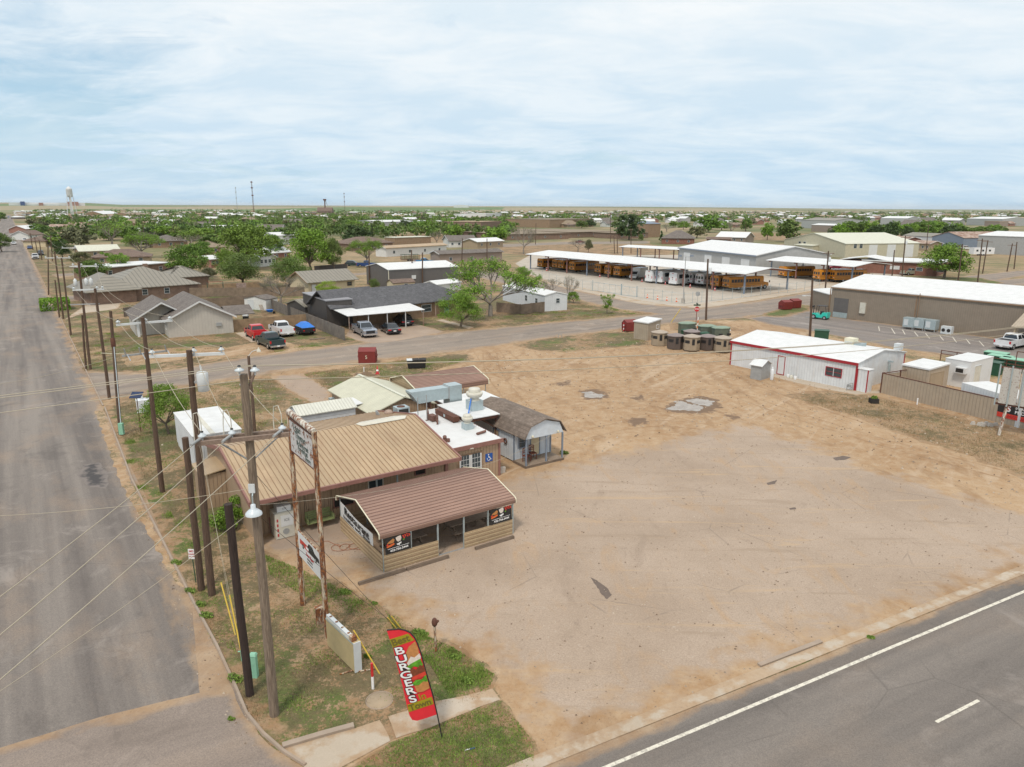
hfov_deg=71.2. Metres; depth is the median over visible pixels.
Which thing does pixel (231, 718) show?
weed clump
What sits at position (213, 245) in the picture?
town house
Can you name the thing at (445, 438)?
vent pipe
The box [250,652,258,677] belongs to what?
utility pedestal
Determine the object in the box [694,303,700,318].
stop sign
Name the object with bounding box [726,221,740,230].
bare tree
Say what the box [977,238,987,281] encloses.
utility pole
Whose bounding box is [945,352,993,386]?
white trailer
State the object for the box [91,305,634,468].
yard weeds
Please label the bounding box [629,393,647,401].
damp soil
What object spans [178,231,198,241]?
tree
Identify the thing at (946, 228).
tree
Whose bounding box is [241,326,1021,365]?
power line
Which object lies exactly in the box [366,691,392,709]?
manhole cover
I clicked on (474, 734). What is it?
grass corner
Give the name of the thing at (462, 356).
grass patch
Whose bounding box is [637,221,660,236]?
town building
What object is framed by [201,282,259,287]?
wood fence
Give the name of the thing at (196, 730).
street mouth
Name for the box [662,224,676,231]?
bare tree
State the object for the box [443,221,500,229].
town building
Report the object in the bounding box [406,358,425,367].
waste bin
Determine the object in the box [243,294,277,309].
garden shed
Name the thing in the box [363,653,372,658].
weed clump
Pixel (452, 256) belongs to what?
town house
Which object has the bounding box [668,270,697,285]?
white bus
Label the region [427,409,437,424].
pipe loop
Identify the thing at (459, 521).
picnic table
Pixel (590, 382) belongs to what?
tyre track
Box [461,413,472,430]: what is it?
exhaust fan
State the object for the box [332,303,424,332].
white carport
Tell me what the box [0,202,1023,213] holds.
hills
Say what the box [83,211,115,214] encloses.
town building
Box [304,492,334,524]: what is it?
porch swing
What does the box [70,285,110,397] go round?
utility pole
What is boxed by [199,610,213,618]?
weed clump
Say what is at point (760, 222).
house
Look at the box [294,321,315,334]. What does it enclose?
utility trailer
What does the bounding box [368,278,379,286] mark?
tree
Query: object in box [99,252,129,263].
tree
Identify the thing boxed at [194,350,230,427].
power line
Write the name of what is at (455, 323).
path
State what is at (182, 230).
tree
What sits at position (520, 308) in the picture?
wood fence
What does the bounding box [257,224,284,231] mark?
house
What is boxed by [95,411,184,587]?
gutter sand
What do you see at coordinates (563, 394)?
tyre track
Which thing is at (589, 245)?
tree
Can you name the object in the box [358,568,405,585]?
parking timber
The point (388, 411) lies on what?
turbine vent
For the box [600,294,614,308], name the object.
tree
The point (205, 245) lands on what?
tree
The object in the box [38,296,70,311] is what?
clipped hedge
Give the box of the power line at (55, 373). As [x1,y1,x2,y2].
[2,358,109,383]
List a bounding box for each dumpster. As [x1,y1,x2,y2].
[358,347,377,362]
[622,319,635,330]
[778,300,792,309]
[789,298,801,307]
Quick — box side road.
[85,271,819,400]
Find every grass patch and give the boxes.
[304,353,473,395]
[513,332,649,351]
[669,321,741,330]
[764,304,809,316]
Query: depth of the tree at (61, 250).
244.68 m
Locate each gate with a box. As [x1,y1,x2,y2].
[592,280,621,293]
[621,285,636,296]
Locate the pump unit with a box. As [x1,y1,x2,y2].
[135,396,148,412]
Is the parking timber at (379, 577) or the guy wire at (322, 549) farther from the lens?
the parking timber at (379, 577)
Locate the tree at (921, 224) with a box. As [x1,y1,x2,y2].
[917,221,926,232]
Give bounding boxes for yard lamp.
[678,255,693,302]
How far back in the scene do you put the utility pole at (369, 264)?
163.41 m
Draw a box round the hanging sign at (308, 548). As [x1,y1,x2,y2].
[297,529,320,579]
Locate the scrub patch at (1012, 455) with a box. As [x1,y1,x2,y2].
[783,390,1023,479]
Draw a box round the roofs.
[11,209,1023,219]
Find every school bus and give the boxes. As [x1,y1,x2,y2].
[537,257,563,267]
[551,258,569,269]
[557,259,583,269]
[568,260,598,271]
[594,262,623,273]
[604,264,634,275]
[613,265,650,277]
[709,273,741,287]
[721,275,769,289]
[777,265,814,277]
[812,268,847,281]
[828,269,866,281]
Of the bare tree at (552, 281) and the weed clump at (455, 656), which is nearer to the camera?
the weed clump at (455, 656)
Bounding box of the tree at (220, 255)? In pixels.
[211,249,235,267]
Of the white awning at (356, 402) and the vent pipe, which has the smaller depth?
the vent pipe
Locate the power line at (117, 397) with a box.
[0,380,239,412]
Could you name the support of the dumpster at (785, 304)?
on the grass patch at (786, 312)
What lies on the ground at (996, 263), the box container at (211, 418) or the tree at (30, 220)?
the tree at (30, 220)
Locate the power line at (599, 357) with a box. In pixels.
[256,327,1021,365]
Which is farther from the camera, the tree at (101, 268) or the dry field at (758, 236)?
the dry field at (758, 236)
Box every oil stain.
[591,578,611,598]
[834,456,850,459]
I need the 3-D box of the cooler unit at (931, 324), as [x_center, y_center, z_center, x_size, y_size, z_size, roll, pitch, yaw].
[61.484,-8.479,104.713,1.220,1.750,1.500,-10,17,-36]
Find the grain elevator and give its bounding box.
[317,199,333,213]
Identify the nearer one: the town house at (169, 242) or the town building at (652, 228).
the town house at (169, 242)
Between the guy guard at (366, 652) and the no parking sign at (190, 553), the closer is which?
the guy guard at (366, 652)
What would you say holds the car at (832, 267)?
on the bus yard at (668, 289)
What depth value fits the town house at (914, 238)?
349.34 m
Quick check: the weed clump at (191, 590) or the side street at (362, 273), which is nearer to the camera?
the weed clump at (191, 590)
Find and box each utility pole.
[35,239,43,259]
[45,251,63,318]
[47,246,62,294]
[54,280,59,316]
[61,258,71,334]
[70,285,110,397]
[72,262,97,369]
[81,315,86,369]
[105,311,124,434]
[116,315,172,492]
[149,346,224,596]
[182,437,204,591]
[190,365,289,717]
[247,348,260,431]
[368,251,369,284]
[422,252,422,282]
[608,212,611,241]
[705,259,711,319]
[802,280,812,336]
[824,251,833,287]
[891,250,894,275]
[901,235,910,276]
[957,244,967,280]
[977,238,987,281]
[982,241,987,273]
[1006,243,1016,271]
[1013,242,1016,268]
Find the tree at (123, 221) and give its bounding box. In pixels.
[116,219,132,225]
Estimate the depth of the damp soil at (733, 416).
61.77 m
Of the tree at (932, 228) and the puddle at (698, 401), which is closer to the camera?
the puddle at (698, 401)
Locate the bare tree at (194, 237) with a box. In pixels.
[170,234,200,243]
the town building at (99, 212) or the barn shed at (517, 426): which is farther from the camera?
the town building at (99, 212)
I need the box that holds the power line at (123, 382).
[0,366,250,397]
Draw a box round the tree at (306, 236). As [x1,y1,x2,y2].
[284,227,335,269]
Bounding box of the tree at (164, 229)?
[150,225,172,234]
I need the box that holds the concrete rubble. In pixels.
[970,421,998,426]
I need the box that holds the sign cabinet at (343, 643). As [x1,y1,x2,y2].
[325,613,374,674]
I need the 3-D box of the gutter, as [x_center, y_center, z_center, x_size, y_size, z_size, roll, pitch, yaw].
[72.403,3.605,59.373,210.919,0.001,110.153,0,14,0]
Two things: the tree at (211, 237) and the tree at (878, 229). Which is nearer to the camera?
the tree at (211, 237)
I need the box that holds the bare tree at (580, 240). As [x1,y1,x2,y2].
[569,239,587,251]
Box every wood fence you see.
[123,307,130,316]
[189,287,304,296]
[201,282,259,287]
[204,294,270,306]
[233,314,305,331]
[271,299,344,340]
[496,302,544,313]
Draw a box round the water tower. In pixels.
[66,186,77,215]
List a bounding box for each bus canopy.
[526,250,795,293]
[619,245,678,259]
[767,256,891,281]
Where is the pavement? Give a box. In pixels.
[531,275,838,307]
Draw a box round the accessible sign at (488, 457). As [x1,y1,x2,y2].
[485,453,492,461]
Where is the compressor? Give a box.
[940,325,953,334]
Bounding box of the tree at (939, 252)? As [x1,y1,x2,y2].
[917,242,975,278]
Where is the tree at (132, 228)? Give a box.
[120,225,138,237]
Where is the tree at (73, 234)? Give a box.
[57,226,97,244]
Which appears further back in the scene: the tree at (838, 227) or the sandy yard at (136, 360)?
the tree at (838, 227)
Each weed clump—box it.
[170,558,181,564]
[184,587,196,593]
[195,600,205,606]
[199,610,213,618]
[227,672,243,682]
[227,716,235,720]
[338,588,352,594]
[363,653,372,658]
[412,627,425,635]
[449,653,461,659]
[461,676,475,684]
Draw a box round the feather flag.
[387,628,441,736]
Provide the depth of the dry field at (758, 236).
439.34 m
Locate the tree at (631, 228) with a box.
[614,213,645,239]
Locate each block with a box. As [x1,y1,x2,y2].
[501,466,505,472]
[757,639,822,666]
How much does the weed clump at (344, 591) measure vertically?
0.372 m
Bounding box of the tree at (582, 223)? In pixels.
[575,220,588,227]
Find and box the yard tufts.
[71,304,1023,477]
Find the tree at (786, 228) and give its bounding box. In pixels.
[771,219,803,238]
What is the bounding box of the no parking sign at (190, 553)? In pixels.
[188,549,195,582]
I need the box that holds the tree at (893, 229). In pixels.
[882,221,900,235]
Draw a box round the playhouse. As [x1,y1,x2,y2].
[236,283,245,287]
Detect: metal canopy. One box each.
[435,391,498,407]
[438,400,499,433]
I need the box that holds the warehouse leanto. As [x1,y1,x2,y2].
[810,288,831,311]
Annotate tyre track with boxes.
[473,351,677,402]
[482,352,504,398]
[485,350,729,422]
[486,351,690,397]
[493,350,941,446]
[496,352,535,410]
[499,350,743,419]
[507,350,795,392]
[537,403,704,417]
[548,408,694,421]
[558,420,715,436]
[572,426,700,442]
[720,391,1018,482]
[732,389,1007,471]
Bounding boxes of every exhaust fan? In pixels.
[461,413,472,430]
[466,387,482,411]
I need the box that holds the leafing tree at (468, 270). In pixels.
[444,256,546,315]
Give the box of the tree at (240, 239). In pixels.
[207,222,279,266]
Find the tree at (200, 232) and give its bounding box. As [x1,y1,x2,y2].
[184,229,205,240]
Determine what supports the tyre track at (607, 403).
on the dirt lot at (975, 482)
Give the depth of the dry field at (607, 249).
305.74 m
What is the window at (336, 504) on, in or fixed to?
in the restaurant building at (364, 451)
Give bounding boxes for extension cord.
[310,538,359,550]
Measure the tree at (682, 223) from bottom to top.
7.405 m
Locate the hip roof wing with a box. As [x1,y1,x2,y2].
[161,266,209,287]
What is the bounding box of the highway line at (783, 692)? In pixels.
[603,590,1023,766]
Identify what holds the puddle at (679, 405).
on the damp soil at (717, 405)
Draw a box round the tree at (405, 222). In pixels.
[399,220,408,227]
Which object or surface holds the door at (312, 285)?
in the striped roof house at (341, 278)
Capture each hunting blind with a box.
[651,330,667,345]
[667,333,682,349]
[683,329,700,334]
[683,334,700,350]
[700,334,715,350]
[714,335,732,352]
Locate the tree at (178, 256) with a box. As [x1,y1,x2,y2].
[161,243,209,269]
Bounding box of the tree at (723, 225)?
[717,220,731,229]
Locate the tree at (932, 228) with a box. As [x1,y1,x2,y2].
[922,221,938,232]
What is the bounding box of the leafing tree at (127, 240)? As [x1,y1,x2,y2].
[120,230,166,250]
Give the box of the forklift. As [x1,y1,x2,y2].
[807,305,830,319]
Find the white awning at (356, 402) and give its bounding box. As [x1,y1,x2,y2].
[352,397,362,404]
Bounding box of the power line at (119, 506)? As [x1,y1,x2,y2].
[0,489,245,515]
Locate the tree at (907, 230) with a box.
[900,226,914,235]
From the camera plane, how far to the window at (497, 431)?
51.78 m
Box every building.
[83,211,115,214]
[116,212,149,215]
[192,410,461,537]
[266,232,299,244]
[327,374,436,414]
[361,220,412,226]
[385,236,430,244]
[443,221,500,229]
[466,213,500,217]
[505,218,593,227]
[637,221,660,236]
[729,330,905,392]
[794,243,818,250]
[801,218,862,227]
[811,223,836,231]
[880,216,920,224]
[902,232,941,240]
[932,231,993,246]
[966,217,1023,225]
[977,231,1023,255]
[984,221,1008,225]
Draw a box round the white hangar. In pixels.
[454,205,468,207]
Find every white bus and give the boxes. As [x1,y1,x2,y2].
[645,268,673,282]
[655,269,688,283]
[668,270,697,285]
[687,271,708,283]
[694,272,721,285]
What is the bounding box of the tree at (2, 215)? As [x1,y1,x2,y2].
[0,212,6,220]
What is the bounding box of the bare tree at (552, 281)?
[541,278,561,290]
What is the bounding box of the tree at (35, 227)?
[31,225,47,231]
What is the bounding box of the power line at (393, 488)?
[260,432,555,504]
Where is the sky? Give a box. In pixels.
[0,0,1023,209]
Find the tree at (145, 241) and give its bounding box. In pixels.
[137,234,158,246]
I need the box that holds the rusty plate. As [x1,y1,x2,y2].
[313,604,328,625]
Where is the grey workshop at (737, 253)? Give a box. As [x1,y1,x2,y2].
[678,240,831,273]
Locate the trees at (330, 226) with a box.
[25,208,1023,237]
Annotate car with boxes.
[344,260,356,265]
[379,322,400,333]
[392,313,413,325]
[829,265,840,268]
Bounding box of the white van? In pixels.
[629,267,647,279]
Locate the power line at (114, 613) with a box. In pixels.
[0,516,244,690]
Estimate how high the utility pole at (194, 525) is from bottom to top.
7.616 m
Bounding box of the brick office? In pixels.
[840,255,947,276]
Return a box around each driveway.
[65,303,120,319]
[236,332,256,341]
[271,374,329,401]
[345,321,443,342]
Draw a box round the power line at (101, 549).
[0,443,222,634]
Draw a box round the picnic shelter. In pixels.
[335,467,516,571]
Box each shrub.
[209,507,237,529]
[220,494,243,518]
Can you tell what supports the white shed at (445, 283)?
on the yard grass at (226, 340)
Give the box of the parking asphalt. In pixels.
[747,309,1023,358]
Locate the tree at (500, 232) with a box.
[481,226,510,238]
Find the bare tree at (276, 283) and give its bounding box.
[255,274,309,302]
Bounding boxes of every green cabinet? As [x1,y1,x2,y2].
[983,350,1009,354]
[987,353,1014,360]
[991,360,1004,375]
[999,356,1023,373]
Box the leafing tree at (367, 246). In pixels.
[345,237,383,259]
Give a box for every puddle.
[581,391,603,397]
[666,401,702,411]
[686,398,714,405]
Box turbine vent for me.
[384,409,392,413]
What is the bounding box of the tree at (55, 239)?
[46,234,72,246]
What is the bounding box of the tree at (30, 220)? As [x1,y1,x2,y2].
[25,218,44,224]
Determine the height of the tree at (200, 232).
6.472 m
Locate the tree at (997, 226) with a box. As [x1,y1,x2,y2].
[989,224,1004,228]
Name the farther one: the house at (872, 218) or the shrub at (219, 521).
the house at (872, 218)
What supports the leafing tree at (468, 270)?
on the yard grass at (226, 340)
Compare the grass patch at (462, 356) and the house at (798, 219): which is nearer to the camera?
the grass patch at (462, 356)
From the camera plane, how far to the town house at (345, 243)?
297.92 m
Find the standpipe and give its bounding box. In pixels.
[432,618,438,651]
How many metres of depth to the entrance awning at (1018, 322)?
93.00 m
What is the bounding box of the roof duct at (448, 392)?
[406,382,461,408]
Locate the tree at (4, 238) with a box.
[0,233,15,251]
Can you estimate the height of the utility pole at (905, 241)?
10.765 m
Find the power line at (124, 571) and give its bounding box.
[0,437,273,679]
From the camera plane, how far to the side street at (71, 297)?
138.85 m
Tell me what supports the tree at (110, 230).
on the ground at (996, 263)
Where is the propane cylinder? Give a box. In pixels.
[770,367,773,379]
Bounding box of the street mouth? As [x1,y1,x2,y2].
[0,603,302,766]
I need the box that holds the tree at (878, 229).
[866,224,886,231]
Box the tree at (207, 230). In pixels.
[199,227,214,237]
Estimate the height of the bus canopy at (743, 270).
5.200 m
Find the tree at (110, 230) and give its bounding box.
[97,226,122,236]
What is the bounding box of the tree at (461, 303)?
[435,292,485,326]
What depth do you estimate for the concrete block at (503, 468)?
48.44 m
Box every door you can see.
[247,300,253,309]
[311,284,316,291]
[459,455,470,467]
[471,452,481,467]
[530,437,539,455]
[683,252,689,260]
[704,255,711,262]
[722,257,729,263]
[741,259,748,265]
[776,355,785,374]
[833,298,848,312]
[852,307,857,319]
[868,245,877,257]
[886,245,895,256]
[904,244,913,256]
[930,371,943,385]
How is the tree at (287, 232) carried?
on the ground at (996, 263)
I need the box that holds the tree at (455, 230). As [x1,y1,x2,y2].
[443,224,464,234]
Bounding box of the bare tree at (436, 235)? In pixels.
[430,231,445,242]
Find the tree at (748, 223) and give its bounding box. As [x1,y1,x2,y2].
[739,218,752,228]
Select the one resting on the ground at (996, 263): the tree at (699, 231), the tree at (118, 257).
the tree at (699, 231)
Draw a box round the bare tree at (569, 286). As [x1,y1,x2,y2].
[563,275,578,292]
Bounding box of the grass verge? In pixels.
[105,377,497,766]
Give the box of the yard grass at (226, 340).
[28,250,652,371]
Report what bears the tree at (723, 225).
on the ground at (996, 263)
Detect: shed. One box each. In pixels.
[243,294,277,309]
[285,299,307,314]
[287,397,356,422]
[302,291,352,325]
[386,278,414,285]
[424,278,460,290]
[474,396,566,468]
[633,316,661,340]
[902,358,950,386]
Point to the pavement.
(766, 296)
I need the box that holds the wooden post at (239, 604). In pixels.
[224,502,253,696]
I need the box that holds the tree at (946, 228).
[938,225,958,232]
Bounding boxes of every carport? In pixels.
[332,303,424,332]
[389,365,488,393]
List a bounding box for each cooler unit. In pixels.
[902,316,915,328]
[913,317,927,330]
[924,319,939,331]
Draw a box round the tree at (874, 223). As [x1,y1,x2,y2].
[862,220,883,232]
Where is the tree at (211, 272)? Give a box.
[199,267,216,279]
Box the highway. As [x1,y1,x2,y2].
[544,574,1023,766]
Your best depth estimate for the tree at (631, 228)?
393.03 m
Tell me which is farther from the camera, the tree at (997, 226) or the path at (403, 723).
the tree at (997, 226)
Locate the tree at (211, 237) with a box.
[196,233,221,242]
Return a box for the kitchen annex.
[411,408,503,475]
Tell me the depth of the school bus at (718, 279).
158.88 m
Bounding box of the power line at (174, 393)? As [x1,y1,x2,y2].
[152,351,200,430]
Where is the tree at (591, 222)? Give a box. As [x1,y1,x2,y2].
[585,219,596,225]
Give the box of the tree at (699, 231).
[686,226,709,237]
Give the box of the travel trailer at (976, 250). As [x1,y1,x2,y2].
[969,247,994,255]
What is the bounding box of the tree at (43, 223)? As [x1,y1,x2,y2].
[31,221,50,225]
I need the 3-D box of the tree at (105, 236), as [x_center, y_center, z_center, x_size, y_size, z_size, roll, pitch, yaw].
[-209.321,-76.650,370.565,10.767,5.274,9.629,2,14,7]
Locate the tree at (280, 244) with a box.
[264,234,286,251]
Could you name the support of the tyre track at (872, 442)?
on the dirt lot at (975, 482)
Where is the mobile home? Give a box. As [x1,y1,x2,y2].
[502,282,567,310]
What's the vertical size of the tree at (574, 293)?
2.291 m
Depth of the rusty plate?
30.11 m
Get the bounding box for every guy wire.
[196,418,235,634]
[197,435,229,593]
[257,476,390,622]
[262,518,400,628]
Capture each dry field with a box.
[391,234,445,242]
[500,244,672,255]
[752,233,899,239]
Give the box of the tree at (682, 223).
[677,221,690,229]
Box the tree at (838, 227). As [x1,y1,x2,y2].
[833,222,850,232]
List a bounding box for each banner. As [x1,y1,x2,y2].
[340,501,372,545]
[385,532,410,554]
[490,505,510,524]
[996,405,1023,421]
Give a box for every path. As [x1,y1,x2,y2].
[253,517,376,553]
[285,720,389,766]
[388,689,499,737]
[437,319,473,328]
[774,374,879,394]
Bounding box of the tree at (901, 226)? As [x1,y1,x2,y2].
[897,223,913,231]
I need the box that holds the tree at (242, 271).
[215,252,264,282]
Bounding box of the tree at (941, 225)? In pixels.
[933,221,944,232]
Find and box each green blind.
[678,321,696,333]
[697,324,716,333]
[711,326,730,336]
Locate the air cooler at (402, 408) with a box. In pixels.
[393,404,409,412]
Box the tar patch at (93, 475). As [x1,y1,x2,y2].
[77,463,108,488]
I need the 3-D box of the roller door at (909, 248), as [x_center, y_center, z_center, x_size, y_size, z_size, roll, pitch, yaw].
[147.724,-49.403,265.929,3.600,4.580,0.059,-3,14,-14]
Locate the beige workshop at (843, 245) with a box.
[784,232,918,257]
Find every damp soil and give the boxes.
[351,371,379,376]
[552,380,573,386]
[578,388,610,400]
[625,416,649,425]
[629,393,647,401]
[663,395,723,413]
[723,414,743,420]
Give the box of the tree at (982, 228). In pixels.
[975,226,985,230]
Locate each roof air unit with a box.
[844,337,866,345]
[894,343,903,349]
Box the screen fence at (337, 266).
[314,264,346,269]
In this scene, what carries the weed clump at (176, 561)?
on the grass verge
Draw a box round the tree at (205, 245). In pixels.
[190,241,213,255]
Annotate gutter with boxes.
[506,565,1023,766]
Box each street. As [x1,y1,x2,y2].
[0,215,256,747]
[52,273,73,277]
[58,295,80,301]
[353,272,366,275]
[494,241,649,247]
[959,270,1023,280]
[995,278,1023,285]
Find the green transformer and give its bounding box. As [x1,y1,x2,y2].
[814,329,829,338]
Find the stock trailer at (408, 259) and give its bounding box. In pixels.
[400,254,419,260]
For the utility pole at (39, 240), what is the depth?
236.09 m
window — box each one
[142,289,147,294]
[164,288,169,293]
[333,498,354,508]
[368,478,383,488]
[414,469,425,475]
[421,304,430,311]
[493,427,499,436]
[518,438,524,448]
[825,366,842,377]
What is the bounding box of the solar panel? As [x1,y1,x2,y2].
[129,392,142,431]
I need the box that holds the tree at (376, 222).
[372,220,384,224]
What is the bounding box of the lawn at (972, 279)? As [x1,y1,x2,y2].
[935,276,1001,283]
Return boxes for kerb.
[29,253,103,405]
[104,406,306,765]
[282,722,353,748]
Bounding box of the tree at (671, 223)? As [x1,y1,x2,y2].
[669,220,678,227]
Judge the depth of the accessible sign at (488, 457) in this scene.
47.22 m
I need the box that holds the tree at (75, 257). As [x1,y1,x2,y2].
[65,252,93,262]
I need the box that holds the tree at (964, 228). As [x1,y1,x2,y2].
[953,226,971,231]
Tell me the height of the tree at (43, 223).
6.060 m
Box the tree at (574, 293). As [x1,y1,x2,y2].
[567,291,580,302]
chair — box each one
[522,448,530,461]
[528,444,536,459]
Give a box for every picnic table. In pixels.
[376,529,429,547]
[440,511,489,539]
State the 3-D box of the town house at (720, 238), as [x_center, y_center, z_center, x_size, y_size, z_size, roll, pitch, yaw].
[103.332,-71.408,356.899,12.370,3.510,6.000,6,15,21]
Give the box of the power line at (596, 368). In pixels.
[248,332,1023,379]
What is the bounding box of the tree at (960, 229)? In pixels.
[943,224,961,231]
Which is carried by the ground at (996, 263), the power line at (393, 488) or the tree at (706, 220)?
the tree at (706, 220)
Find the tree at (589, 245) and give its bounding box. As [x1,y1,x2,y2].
[584,239,592,252]
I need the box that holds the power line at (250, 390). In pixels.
[221,347,280,423]
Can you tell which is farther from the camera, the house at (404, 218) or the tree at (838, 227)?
the house at (404, 218)
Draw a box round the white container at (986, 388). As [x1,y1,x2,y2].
[961,381,1021,427]
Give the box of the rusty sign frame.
[286,409,328,637]
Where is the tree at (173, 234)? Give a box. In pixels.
[165,233,184,238]
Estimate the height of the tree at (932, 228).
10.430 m
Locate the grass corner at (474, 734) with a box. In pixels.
[350,700,537,766]
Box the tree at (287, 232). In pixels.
[281,230,299,241]
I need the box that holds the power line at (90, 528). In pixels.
[0,446,191,596]
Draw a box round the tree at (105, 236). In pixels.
[97,230,119,240]
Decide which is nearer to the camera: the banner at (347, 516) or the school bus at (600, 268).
the banner at (347, 516)
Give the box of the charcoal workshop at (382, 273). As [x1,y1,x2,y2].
[366,260,458,286]
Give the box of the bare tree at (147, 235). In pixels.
[134,230,156,245]
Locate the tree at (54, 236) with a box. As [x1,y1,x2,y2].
[42,232,66,242]
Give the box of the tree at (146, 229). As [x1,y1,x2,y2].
[142,226,160,234]
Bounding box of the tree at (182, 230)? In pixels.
[180,228,201,237]
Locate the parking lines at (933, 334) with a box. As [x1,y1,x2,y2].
[878,326,984,345]
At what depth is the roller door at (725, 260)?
206.42 m
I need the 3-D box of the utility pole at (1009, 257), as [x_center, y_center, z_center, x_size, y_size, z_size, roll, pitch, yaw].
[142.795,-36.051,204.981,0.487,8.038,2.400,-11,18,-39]
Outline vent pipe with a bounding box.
[443,435,449,441]
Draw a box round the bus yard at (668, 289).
[515,255,908,305]
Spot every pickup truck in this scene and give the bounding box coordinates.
[31,253,38,258]
[244,323,267,340]
[255,331,285,348]
[268,320,294,336]
[351,321,377,336]
[356,260,374,266]
[900,268,914,274]
[993,332,1023,349]
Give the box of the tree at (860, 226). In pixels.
[856,221,867,232]
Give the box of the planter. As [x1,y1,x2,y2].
[868,395,878,403]
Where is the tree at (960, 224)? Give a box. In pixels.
[949,222,964,231]
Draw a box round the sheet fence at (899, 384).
[880,369,1023,428]
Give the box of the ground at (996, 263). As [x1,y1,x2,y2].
[0,209,1023,766]
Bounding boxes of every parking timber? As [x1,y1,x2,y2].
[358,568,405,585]
[406,555,448,570]
[475,535,514,549]
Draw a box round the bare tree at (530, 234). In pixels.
[508,224,536,253]
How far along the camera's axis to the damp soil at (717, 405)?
64.86 m
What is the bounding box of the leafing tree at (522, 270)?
[516,266,542,281]
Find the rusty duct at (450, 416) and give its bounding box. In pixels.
[435,408,459,422]
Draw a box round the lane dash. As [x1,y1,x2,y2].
[935,699,979,722]
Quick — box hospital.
[8,201,84,205]
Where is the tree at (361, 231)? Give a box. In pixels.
[340,225,372,239]
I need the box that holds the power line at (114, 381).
[0,365,237,395]
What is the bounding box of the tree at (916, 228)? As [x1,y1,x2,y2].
[908,223,919,231]
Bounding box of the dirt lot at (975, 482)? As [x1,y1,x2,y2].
[103,320,1023,753]
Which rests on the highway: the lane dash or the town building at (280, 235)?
the lane dash
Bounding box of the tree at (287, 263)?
[267,255,310,286]
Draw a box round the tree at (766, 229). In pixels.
[761,222,774,239]
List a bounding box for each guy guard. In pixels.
[220,582,235,634]
[229,595,239,647]
[353,630,379,673]
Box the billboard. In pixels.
[993,351,1023,434]
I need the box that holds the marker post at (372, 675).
[370,662,373,689]
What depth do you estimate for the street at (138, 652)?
35.98 m
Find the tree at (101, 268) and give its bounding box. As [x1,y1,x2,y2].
[73,259,111,277]
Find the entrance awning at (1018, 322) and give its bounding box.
[1011,313,1023,332]
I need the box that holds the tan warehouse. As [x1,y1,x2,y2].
[828,274,1023,337]
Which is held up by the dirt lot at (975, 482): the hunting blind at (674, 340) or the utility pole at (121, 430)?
the hunting blind at (674, 340)
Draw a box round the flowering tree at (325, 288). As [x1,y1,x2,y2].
[315,280,340,290]
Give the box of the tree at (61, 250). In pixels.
[49,240,72,257]
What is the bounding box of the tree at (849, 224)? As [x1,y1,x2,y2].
[840,221,856,232]
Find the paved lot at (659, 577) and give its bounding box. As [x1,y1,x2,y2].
[263,419,1023,752]
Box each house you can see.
[9,225,32,232]
[10,230,43,239]
[22,235,50,246]
[49,224,74,229]
[66,263,200,304]
[70,261,167,278]
[72,244,119,258]
[90,249,152,263]
[125,291,254,337]
[146,235,188,247]
[193,241,226,254]
[200,255,221,267]
[243,253,277,266]
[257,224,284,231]
[264,246,290,259]
[285,268,358,291]
[306,282,466,323]
[338,236,393,250]
[376,243,447,256]
[402,217,416,220]
[428,248,503,263]
[442,235,474,246]
[461,237,504,248]
[462,230,568,239]
[514,229,609,237]
[561,220,577,227]
[564,223,580,227]
[592,218,601,222]
[594,231,648,238]
[600,221,613,226]
[661,230,695,243]
[665,219,675,222]
[678,216,690,222]
[706,237,732,240]
[716,231,754,242]
[749,358,772,379]
[751,219,764,224]
[795,217,806,221]
[864,216,874,220]
[899,236,920,240]
[902,220,921,223]
[916,240,943,250]
[919,217,935,220]
[943,218,965,223]
[1008,221,1015,225]
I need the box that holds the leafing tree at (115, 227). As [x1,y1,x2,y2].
[92,221,128,243]
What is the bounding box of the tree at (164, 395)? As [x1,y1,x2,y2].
[136,383,190,433]
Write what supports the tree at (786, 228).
on the ground at (996, 263)
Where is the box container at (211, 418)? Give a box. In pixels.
[173,406,241,462]
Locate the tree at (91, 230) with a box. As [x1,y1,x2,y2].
[80,228,94,234]
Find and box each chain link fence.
[542,270,590,290]
[637,288,683,302]
[684,280,819,302]
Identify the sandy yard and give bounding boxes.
[121,345,234,366]
[199,342,316,360]
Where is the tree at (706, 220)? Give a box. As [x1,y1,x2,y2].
[696,215,724,232]
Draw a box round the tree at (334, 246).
[320,238,345,268]
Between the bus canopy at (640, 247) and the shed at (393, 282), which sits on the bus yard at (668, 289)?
the bus canopy at (640, 247)
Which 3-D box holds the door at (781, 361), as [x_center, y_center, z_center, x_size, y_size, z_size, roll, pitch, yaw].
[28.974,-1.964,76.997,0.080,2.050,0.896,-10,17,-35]
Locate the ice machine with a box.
[269,501,294,539]
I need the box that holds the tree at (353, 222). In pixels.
[345,220,357,227]
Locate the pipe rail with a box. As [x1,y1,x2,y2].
[940,350,1023,367]
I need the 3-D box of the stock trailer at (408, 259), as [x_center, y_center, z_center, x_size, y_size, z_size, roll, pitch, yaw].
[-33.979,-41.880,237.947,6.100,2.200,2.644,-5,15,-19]
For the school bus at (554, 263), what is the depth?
206.14 m

